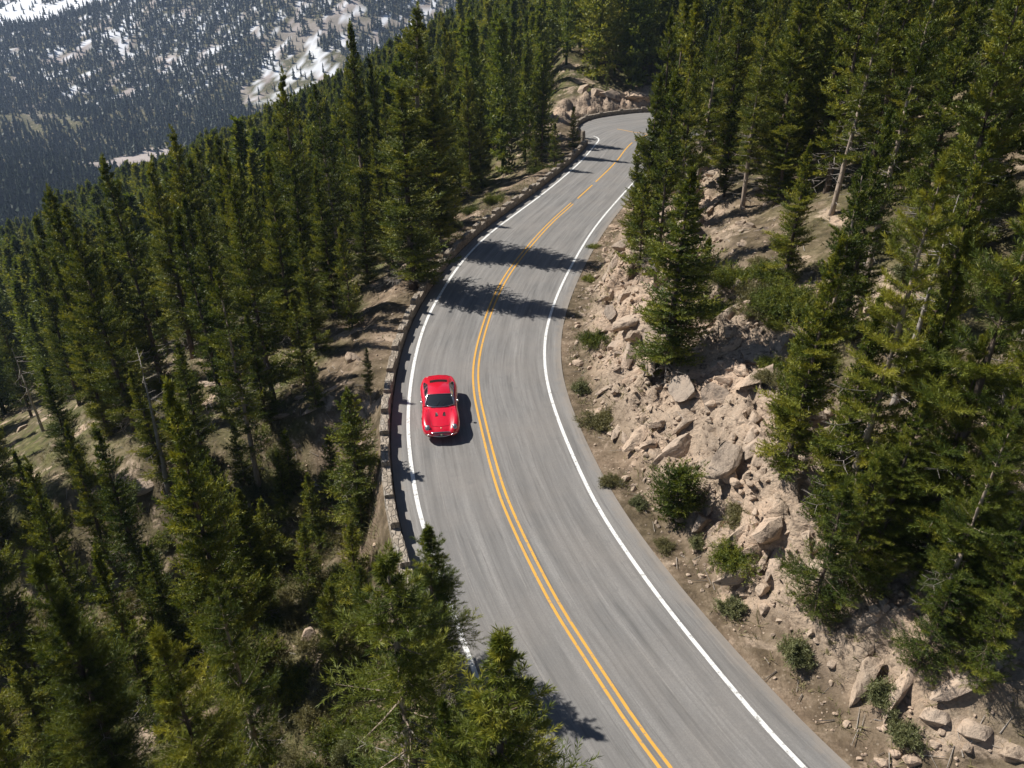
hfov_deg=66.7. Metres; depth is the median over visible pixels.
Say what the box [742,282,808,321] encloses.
shrub
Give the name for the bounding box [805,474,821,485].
boulder
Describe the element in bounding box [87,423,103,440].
shrub
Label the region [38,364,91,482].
conifer tree
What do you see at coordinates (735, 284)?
boulder
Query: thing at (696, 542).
shrub
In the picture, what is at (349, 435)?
conifer tree
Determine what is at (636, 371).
boulder
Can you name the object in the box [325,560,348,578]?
shrub
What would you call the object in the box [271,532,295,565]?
shrub
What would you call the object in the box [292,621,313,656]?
shrub
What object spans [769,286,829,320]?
shrub
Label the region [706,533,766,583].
shrub
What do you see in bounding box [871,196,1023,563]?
conifer tree
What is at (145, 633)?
shrub
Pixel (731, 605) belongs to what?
shrub
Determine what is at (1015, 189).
shrub
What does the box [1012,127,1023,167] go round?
conifer tree
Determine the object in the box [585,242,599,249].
shrub
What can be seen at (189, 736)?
shrub
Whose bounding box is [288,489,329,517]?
shrub
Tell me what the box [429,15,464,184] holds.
conifer tree
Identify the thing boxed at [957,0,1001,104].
conifer tree
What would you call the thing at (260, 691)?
conifer tree
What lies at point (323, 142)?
conifer tree
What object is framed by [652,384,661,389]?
boulder
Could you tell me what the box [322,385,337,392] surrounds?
boulder
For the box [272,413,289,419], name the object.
boulder
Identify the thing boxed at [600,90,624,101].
rock face
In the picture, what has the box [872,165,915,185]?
shrub
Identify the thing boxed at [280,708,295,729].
shrub
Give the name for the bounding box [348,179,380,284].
conifer tree
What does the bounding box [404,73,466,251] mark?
conifer tree
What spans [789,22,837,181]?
conifer tree
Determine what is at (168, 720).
shrub
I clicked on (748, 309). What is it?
shrub
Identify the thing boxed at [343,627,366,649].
shrub
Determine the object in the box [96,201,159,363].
conifer tree
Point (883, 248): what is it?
shrub
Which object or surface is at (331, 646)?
conifer tree
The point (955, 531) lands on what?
conifer tree
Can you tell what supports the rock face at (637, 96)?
on the ground at (846, 656)
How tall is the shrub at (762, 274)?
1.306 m
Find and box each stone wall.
[379,139,587,762]
[574,107,651,126]
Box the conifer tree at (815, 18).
[776,0,826,154]
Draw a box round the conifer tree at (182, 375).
[166,335,218,475]
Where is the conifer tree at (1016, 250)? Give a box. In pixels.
[1000,195,1023,278]
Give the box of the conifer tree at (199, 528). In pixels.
[151,374,287,697]
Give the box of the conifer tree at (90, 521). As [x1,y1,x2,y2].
[63,420,120,564]
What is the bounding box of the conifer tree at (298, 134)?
[292,103,316,247]
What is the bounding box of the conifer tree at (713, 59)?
[686,0,732,211]
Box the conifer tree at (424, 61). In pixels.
[412,39,436,186]
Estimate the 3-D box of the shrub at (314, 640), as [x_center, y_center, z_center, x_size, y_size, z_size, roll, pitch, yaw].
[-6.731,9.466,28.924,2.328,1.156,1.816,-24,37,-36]
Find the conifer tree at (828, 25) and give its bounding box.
[814,0,841,104]
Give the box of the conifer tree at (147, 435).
[123,367,173,484]
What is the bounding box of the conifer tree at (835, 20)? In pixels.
[796,0,878,161]
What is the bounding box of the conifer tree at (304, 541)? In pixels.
[286,520,327,606]
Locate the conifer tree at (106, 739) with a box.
[29,593,146,767]
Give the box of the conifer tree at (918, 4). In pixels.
[858,0,927,133]
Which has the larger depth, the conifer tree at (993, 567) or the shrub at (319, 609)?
the shrub at (319, 609)
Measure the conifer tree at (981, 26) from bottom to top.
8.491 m
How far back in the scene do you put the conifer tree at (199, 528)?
26.49 m
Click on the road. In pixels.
(683, 702)
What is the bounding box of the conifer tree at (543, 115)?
[532,42,554,162]
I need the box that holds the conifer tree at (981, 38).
[969,0,1022,129]
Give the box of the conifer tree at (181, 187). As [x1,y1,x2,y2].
[160,123,226,338]
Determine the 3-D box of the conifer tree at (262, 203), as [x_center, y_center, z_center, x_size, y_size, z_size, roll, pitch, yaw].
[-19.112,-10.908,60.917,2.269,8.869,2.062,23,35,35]
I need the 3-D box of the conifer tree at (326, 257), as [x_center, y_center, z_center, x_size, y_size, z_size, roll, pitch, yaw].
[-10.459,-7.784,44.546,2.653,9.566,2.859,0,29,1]
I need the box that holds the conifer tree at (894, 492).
[839,394,942,600]
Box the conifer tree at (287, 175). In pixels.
[282,151,294,240]
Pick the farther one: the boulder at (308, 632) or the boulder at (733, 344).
the boulder at (733, 344)
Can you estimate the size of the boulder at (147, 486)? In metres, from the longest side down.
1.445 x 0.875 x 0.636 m
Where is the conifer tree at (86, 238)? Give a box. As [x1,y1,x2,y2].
[82,228,124,344]
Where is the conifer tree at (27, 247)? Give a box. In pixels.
[23,239,37,319]
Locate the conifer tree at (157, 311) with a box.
[138,249,175,350]
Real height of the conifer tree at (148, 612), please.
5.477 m
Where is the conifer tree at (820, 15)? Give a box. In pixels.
[791,0,827,80]
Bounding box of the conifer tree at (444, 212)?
[432,149,462,224]
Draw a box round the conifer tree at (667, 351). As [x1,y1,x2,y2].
[625,162,735,384]
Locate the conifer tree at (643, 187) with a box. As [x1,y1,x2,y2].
[613,171,663,275]
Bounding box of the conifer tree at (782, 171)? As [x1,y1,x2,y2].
[754,76,808,202]
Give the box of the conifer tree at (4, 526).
[0,476,15,550]
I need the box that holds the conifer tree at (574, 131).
[567,107,582,147]
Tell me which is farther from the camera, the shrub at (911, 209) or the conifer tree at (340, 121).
the conifer tree at (340, 121)
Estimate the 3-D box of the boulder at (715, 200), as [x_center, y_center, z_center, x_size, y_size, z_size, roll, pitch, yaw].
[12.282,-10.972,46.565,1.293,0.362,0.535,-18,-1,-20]
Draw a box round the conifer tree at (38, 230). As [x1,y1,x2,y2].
[32,211,75,395]
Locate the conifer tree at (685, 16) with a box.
[649,0,695,177]
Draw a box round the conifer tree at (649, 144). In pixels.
[622,69,673,240]
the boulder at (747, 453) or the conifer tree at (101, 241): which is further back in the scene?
the conifer tree at (101, 241)
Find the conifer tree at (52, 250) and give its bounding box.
[39,190,102,373]
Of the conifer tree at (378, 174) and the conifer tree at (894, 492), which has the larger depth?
the conifer tree at (378, 174)
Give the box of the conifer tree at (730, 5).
[697,0,741,158]
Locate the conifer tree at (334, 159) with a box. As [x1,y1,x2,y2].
[326,128,356,265]
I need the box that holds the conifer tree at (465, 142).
[455,62,487,195]
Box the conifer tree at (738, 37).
[700,0,760,167]
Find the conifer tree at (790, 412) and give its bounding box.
[750,229,849,482]
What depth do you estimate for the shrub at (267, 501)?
35.98 m
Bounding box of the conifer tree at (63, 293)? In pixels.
[50,253,117,421]
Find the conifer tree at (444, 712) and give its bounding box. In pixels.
[418,694,473,767]
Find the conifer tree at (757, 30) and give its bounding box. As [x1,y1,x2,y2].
[738,13,764,142]
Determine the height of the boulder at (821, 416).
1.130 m
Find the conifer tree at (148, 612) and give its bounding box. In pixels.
[132,572,190,674]
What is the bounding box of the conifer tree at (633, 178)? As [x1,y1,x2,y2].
[617,141,642,237]
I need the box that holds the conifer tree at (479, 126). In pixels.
[471,91,494,189]
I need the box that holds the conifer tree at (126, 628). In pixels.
[84,542,178,732]
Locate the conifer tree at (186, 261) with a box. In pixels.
[171,204,239,419]
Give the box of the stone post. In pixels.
[580,130,584,140]
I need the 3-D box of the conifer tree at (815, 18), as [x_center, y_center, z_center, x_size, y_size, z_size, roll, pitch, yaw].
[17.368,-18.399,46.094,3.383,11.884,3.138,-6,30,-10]
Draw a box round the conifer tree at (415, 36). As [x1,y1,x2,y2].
[370,0,456,229]
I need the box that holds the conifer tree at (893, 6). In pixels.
[854,0,901,131]
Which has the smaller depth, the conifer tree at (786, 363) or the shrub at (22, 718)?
the conifer tree at (786, 363)
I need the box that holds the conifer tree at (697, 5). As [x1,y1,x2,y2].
[663,0,712,193]
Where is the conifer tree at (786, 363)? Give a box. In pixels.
[762,334,813,442]
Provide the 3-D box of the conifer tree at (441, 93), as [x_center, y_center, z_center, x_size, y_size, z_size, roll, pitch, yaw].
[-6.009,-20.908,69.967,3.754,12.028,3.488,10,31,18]
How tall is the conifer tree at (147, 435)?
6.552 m
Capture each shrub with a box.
[0,697,14,718]
[8,523,38,551]
[15,514,28,524]
[15,711,30,724]
[28,609,54,626]
[42,684,72,711]
[50,509,73,526]
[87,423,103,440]
[91,619,121,656]
[96,587,142,623]
[109,564,125,580]
[135,617,153,647]
[146,376,176,391]
[147,715,177,740]
[155,529,174,551]
[155,644,198,673]
[165,712,223,767]
[174,367,202,384]
[222,566,281,597]
[234,392,260,411]
[235,521,284,553]
[235,721,289,766]
[241,481,263,501]
[242,636,294,679]
[248,487,291,521]
[254,594,286,631]
[256,617,287,643]
[261,652,316,714]
[264,442,283,462]
[264,472,301,489]
[270,576,290,597]
[271,492,299,520]
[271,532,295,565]
[273,581,297,612]
[276,744,304,767]
[277,602,306,632]
[280,542,309,564]
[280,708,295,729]
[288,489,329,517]
[288,692,332,741]
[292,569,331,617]
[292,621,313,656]
[294,513,324,526]
[295,754,329,767]
[296,513,346,552]
[298,703,361,767]
[299,631,340,662]
[306,581,359,629]
[310,547,325,567]
[315,652,339,698]
[320,558,360,606]
[323,520,353,547]
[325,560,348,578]
[326,652,373,702]
[329,728,375,767]
[333,497,347,511]
[336,572,364,606]
[340,530,359,556]
[341,699,355,719]
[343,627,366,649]
[346,698,378,736]
[349,281,364,293]
[363,743,393,767]
[370,253,383,261]
[432,236,449,246]
[449,218,464,229]
[461,205,477,214]
[481,191,507,205]
[526,162,545,173]
[567,377,590,394]
[573,325,613,350]
[573,404,614,434]
[580,272,595,283]
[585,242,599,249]
[597,471,628,489]
[627,492,651,511]
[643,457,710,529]
[651,534,676,558]
[686,531,704,551]
[705,293,733,323]
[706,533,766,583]
[709,257,758,291]
[712,594,748,620]
[719,501,750,531]
[725,294,770,321]
[730,279,778,302]
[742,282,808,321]
[744,255,804,286]
[745,254,771,269]
[750,367,783,389]
[752,351,788,369]
[760,275,820,312]
[761,314,795,333]
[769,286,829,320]
[771,629,817,670]
[805,175,832,190]
[824,347,850,374]
[849,151,876,162]
[852,328,900,352]
[857,674,904,715]
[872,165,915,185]
[874,425,901,445]
[876,227,905,255]
[882,709,930,757]
[889,260,920,283]
[892,193,950,212]
[953,361,1023,409]
[974,256,1007,284]
[988,184,1023,209]
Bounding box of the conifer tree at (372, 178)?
[365,134,379,234]
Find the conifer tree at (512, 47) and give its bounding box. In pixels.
[500,29,521,160]
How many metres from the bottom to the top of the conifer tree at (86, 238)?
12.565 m
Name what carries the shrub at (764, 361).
on the ground at (846, 656)
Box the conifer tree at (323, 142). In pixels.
[308,79,350,262]
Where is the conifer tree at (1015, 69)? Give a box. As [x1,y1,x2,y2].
[928,4,1023,242]
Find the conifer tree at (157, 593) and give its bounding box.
[137,543,206,668]
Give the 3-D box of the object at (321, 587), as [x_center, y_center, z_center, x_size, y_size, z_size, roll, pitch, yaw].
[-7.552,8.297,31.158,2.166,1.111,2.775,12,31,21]
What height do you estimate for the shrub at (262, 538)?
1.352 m
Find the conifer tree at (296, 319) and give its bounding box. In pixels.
[276,293,319,385]
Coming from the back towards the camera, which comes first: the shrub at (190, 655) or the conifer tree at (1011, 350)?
the shrub at (190, 655)
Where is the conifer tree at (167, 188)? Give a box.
[162,174,183,219]
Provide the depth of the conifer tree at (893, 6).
43.81 m
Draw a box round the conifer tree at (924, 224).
[801,145,958,532]
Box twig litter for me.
[8,120,1017,767]
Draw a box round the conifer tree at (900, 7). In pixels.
[859,0,907,117]
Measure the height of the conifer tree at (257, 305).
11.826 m
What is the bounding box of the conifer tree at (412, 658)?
[317,538,471,767]
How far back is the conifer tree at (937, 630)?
19.50 m
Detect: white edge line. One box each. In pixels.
[406,136,598,739]
[543,181,806,767]
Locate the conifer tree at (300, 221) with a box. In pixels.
[284,163,326,310]
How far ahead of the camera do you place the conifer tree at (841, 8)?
49.14 m
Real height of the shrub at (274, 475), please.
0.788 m
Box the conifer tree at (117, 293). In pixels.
[100,248,150,374]
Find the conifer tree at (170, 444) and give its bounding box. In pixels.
[155,390,188,459]
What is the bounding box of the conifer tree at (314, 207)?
[305,163,337,271]
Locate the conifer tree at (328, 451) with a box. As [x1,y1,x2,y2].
[314,434,339,506]
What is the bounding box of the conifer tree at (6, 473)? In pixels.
[0,425,24,500]
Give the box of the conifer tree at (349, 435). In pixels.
[319,386,380,538]
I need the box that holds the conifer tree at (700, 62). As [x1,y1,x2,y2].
[677,11,707,147]
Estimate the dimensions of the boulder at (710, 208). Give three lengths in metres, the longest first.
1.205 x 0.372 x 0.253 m
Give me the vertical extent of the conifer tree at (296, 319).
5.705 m
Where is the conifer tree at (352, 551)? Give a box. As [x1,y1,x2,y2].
[330,516,369,611]
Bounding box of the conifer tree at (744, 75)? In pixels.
[709,0,755,148]
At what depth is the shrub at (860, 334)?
27.94 m
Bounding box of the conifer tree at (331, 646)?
[311,579,368,675]
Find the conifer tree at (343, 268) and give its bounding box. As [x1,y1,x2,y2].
[328,221,364,330]
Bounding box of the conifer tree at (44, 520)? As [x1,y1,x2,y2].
[20,454,106,644]
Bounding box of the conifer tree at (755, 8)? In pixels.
[731,0,766,104]
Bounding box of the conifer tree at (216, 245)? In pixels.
[209,229,229,292]
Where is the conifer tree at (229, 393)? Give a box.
[205,267,271,487]
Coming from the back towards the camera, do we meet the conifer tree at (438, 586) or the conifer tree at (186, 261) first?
the conifer tree at (186, 261)
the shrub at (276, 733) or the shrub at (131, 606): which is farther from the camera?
the shrub at (131, 606)
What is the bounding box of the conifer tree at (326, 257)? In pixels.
[307,165,355,315]
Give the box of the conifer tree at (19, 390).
[0,316,34,417]
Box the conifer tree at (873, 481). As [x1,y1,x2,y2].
[814,442,902,616]
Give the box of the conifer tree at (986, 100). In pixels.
[918,0,1023,301]
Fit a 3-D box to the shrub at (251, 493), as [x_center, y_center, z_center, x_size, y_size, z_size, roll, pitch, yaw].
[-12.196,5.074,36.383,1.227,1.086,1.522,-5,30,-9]
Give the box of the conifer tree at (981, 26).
[966,0,991,76]
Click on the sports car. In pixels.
(438, 402)
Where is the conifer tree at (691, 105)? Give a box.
[668,50,709,221]
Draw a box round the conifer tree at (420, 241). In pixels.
[376,79,462,293]
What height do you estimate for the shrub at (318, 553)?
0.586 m
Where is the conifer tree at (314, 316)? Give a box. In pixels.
[292,232,335,352]
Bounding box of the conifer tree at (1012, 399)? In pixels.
[916,334,1023,604]
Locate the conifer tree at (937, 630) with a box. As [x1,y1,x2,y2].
[882,570,971,684]
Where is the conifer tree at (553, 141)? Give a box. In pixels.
[545,121,565,171]
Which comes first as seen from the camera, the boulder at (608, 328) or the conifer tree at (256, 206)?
the boulder at (608, 328)
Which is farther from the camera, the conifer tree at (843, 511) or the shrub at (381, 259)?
the shrub at (381, 259)
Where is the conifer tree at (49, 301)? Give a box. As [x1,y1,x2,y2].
[30,242,84,405]
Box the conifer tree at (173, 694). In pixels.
[143,620,277,767]
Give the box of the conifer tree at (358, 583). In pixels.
[342,563,378,646]
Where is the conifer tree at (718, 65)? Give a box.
[700,13,733,132]
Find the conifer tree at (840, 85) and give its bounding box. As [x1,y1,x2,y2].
[808,0,890,193]
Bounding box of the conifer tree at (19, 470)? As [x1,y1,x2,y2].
[11,448,65,563]
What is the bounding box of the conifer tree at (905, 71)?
[899,1,948,94]
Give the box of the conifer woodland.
[0,0,964,415]
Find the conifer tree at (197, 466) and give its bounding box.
[167,423,229,554]
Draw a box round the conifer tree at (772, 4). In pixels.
[733,0,783,173]
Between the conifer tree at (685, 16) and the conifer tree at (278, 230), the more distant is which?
the conifer tree at (685, 16)
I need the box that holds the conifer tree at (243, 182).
[229,154,272,314]
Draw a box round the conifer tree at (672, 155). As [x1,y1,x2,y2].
[633,67,688,286]
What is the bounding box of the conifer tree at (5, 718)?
[0,688,30,745]
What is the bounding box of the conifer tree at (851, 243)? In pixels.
[784,147,872,461]
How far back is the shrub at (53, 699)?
32.31 m
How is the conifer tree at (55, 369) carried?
on the ground at (846, 656)
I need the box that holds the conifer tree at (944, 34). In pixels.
[904,0,966,98]
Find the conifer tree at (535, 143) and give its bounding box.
[525,121,546,173]
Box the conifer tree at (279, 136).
[273,118,306,250]
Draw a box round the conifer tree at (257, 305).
[222,177,296,403]
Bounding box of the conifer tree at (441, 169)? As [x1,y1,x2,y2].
[440,126,456,215]
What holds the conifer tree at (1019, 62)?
on the ground at (846, 656)
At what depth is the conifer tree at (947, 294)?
19.93 m
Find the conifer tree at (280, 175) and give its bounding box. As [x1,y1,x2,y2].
[270,126,312,288]
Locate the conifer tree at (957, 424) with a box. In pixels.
[892,328,991,587]
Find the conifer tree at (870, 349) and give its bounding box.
[796,294,894,542]
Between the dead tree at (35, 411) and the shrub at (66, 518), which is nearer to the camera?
the shrub at (66, 518)
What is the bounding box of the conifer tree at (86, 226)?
[80,216,98,261]
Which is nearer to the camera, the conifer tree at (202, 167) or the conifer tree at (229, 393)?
the conifer tree at (229, 393)
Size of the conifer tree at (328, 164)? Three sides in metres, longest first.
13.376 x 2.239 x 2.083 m
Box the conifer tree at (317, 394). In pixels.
[303,356,328,408]
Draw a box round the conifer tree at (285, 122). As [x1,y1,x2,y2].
[264,65,330,298]
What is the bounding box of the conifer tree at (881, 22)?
[817,0,901,215]
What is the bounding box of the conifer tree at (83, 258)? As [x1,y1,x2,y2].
[58,203,154,432]
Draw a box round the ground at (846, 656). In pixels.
[0,0,1023,767]
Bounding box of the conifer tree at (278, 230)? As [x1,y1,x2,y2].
[260,148,308,344]
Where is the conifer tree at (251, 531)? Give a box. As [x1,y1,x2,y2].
[227,487,282,625]
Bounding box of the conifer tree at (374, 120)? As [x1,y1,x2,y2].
[362,52,402,239]
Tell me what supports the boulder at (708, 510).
on the ground at (846, 656)
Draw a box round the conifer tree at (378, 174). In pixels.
[366,122,399,260]
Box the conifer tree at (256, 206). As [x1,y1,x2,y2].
[251,186,277,283]
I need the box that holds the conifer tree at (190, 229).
[179,193,226,362]
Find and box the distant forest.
[0,0,479,227]
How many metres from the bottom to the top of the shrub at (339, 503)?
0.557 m
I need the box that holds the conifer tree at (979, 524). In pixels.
[904,493,999,637]
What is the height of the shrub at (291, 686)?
1.163 m
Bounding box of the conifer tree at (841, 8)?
[815,3,853,121]
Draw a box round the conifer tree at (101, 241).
[95,219,148,343]
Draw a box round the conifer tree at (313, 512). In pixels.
[295,472,325,536]
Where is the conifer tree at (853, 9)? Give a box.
[822,1,870,121]
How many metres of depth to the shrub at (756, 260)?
35.62 m
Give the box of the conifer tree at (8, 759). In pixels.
[0,724,49,767]
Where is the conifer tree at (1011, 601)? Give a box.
[942,558,1023,694]
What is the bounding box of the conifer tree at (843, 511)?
[774,473,865,630]
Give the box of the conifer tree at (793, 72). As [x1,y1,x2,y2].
[741,0,816,191]
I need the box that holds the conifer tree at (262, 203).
[258,189,283,289]
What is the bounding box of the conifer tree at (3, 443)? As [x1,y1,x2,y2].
[0,417,9,448]
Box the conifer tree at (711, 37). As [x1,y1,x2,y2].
[692,24,715,149]
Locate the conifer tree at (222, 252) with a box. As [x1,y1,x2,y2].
[216,167,231,265]
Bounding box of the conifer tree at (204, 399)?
[175,354,210,411]
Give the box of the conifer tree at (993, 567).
[938,485,1023,660]
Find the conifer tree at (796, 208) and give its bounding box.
[762,139,821,283]
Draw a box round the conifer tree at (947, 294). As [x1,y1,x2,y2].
[866,225,977,536]
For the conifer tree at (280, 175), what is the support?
on the ground at (846, 656)
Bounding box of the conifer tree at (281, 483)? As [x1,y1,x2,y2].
[268,449,295,518]
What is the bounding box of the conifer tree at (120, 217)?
[115,199,157,342]
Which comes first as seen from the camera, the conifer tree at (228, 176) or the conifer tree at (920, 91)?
the conifer tree at (920, 91)
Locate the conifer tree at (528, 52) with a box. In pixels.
[518,32,536,115]
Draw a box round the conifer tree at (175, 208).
[172,191,194,265]
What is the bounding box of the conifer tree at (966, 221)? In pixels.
[879,122,998,389]
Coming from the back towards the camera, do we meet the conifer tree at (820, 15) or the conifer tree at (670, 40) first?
the conifer tree at (820, 15)
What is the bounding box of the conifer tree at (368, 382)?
[361,348,375,404]
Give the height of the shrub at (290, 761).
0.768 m
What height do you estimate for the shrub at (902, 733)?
0.939 m
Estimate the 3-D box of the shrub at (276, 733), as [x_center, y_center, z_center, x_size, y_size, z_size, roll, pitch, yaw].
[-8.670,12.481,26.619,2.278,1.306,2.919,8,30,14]
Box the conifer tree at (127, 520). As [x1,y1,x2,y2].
[91,422,176,613]
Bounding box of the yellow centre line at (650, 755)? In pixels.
[472,203,661,767]
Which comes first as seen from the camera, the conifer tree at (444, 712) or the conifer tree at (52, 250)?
the conifer tree at (444, 712)
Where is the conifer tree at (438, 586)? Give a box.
[387,522,489,686]
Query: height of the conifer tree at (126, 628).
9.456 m
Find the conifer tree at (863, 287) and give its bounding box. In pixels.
[831,103,895,341]
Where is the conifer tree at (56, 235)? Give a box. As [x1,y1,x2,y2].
[41,181,125,385]
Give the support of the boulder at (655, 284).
on the ground at (846, 656)
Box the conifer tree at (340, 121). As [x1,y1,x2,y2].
[334,97,363,252]
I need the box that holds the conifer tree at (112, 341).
[82,279,136,396]
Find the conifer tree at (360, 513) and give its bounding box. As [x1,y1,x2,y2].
[349,486,368,545]
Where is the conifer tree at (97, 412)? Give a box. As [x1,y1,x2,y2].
[68,315,125,438]
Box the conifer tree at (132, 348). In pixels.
[125,330,150,399]
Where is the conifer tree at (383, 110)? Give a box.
[373,94,404,242]
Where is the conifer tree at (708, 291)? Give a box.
[692,235,716,320]
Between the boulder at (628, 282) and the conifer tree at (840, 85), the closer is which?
the conifer tree at (840, 85)
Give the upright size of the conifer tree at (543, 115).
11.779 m
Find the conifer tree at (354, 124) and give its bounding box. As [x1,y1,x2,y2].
[333,18,381,247]
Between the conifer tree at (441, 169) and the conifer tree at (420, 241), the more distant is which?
the conifer tree at (441, 169)
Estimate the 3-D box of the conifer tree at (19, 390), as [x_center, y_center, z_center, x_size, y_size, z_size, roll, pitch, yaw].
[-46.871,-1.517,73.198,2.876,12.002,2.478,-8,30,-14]
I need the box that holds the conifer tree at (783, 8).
[761,0,788,96]
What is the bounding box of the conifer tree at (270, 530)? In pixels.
[250,496,292,575]
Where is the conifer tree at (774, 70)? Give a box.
[758,10,790,148]
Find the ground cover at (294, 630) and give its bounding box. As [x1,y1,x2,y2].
[0,122,1023,767]
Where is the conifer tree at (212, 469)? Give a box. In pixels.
[204,452,267,593]
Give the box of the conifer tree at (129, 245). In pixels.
[98,153,179,384]
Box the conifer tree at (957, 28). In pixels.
[946,0,970,48]
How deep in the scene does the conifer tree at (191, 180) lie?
50.34 m
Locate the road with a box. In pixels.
[391,112,850,767]
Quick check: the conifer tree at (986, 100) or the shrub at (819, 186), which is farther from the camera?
the shrub at (819, 186)
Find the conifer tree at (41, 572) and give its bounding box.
[20,549,167,767]
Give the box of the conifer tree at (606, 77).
[604,61,609,90]
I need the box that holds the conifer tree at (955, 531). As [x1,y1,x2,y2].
[911,410,1023,638]
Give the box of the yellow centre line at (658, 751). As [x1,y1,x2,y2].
[477,204,672,767]
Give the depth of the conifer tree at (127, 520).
32.45 m
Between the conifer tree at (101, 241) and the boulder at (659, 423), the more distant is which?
the conifer tree at (101, 241)
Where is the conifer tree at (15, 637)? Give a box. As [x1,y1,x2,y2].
[0,540,65,707]
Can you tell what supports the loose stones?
on the ground at (846, 656)
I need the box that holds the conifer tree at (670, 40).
[639,5,689,227]
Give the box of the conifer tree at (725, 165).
[714,84,743,196]
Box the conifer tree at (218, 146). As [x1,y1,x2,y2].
[204,133,263,316]
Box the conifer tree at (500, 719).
[409,622,602,767]
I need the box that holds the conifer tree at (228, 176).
[220,148,281,339]
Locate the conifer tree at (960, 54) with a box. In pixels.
[895,0,991,226]
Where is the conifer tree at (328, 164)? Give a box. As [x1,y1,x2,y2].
[316,121,334,246]
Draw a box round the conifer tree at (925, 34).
[853,0,948,318]
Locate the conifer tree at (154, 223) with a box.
[138,159,195,349]
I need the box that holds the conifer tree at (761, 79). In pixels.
[728,22,776,208]
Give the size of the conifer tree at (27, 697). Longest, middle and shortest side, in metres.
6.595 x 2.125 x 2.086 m
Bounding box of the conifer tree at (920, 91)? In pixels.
[881,0,961,163]
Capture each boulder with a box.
[17,424,27,432]
[124,478,153,495]
[198,381,214,386]
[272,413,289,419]
[294,395,305,399]
[301,627,314,642]
[302,402,316,414]
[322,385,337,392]
[345,352,358,363]
[595,385,608,394]
[596,324,614,333]
[604,304,616,319]
[607,254,618,269]
[607,340,620,350]
[608,288,613,300]
[611,235,637,250]
[611,424,619,439]
[612,314,639,330]
[614,351,621,358]
[615,280,632,285]
[617,292,631,305]
[621,343,635,371]
[621,431,627,443]
[622,367,642,383]
[622,416,656,451]
[625,330,640,342]
[630,375,637,383]
[631,301,642,314]
[632,275,639,285]
[639,357,655,375]
[648,420,664,428]
[650,275,667,287]
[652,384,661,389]
[652,433,691,466]
[668,374,696,402]
[671,414,698,434]
[692,513,712,532]
[694,458,706,467]
[697,217,705,223]
[701,302,741,333]
[701,382,729,412]
[703,521,724,539]
[704,169,720,176]
[704,440,742,479]
[704,487,714,516]
[706,202,716,211]
[708,197,724,204]
[713,563,757,585]
[718,336,741,355]
[719,524,746,548]
[731,278,741,290]
[732,364,772,387]
[734,585,744,595]
[741,436,758,459]
[741,544,757,555]
[742,222,755,228]
[742,344,769,366]
[743,425,756,443]
[744,410,762,429]
[751,516,782,543]
[752,456,762,467]
[753,227,768,231]
[757,549,769,571]
[765,571,770,580]
[766,548,782,571]
[780,333,791,350]
[795,599,803,608]
[801,530,810,556]
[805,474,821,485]
[808,402,826,425]
[808,560,833,586]
[849,656,883,706]
[856,604,890,626]
[882,668,914,723]
[918,706,950,726]
[921,613,946,627]
[929,659,1008,700]
[957,718,993,741]
[998,742,1023,762]
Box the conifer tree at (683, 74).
[657,19,697,150]
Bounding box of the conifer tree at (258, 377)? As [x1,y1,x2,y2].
[240,310,285,422]
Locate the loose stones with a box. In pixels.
[189,142,1023,767]
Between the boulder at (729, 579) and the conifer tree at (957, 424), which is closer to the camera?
the conifer tree at (957, 424)
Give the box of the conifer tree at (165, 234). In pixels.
[144,164,203,358]
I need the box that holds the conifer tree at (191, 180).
[184,152,231,323]
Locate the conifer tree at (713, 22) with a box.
[698,12,717,126]
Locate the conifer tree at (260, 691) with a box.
[193,574,293,767]
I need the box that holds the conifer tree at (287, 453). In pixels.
[266,430,303,490]
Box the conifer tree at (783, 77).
[760,0,821,171]
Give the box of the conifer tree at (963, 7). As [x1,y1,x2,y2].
[918,0,971,126]
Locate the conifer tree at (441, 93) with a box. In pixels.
[437,81,464,205]
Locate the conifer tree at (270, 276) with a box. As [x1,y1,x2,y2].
[261,237,289,320]
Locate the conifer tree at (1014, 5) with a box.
[945,0,1020,187]
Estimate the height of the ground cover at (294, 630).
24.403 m
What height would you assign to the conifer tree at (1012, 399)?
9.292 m
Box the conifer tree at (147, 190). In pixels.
[146,169,175,314]
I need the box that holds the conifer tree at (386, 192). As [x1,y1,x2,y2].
[376,177,404,265]
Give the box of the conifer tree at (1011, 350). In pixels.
[998,265,1023,398]
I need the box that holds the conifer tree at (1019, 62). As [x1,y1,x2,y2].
[968,0,1022,93]
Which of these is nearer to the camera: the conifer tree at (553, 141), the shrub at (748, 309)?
the shrub at (748, 309)
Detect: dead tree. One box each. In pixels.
[12,349,44,431]
[128,348,170,493]
[889,195,958,408]
[960,326,1023,486]
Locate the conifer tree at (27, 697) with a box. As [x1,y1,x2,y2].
[7,660,72,767]
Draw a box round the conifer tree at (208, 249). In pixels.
[191,210,245,372]
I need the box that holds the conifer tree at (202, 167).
[194,143,230,288]
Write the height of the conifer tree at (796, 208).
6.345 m
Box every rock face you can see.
[577,84,588,93]
[589,88,604,96]
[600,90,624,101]
[625,91,651,102]
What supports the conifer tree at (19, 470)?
on the ground at (846, 656)
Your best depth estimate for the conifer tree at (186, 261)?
36.95 m
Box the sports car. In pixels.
[420,375,459,436]
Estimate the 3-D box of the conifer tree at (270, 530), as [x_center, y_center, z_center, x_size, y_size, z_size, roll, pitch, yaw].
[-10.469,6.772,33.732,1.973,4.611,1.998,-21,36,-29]
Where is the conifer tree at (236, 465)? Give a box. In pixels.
[226,423,264,484]
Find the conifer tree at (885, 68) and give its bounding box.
[849,0,920,157]
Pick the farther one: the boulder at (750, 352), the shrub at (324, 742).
the boulder at (750, 352)
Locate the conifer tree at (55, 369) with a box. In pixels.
[47,346,73,407]
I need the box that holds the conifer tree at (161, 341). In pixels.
[147,276,171,343]

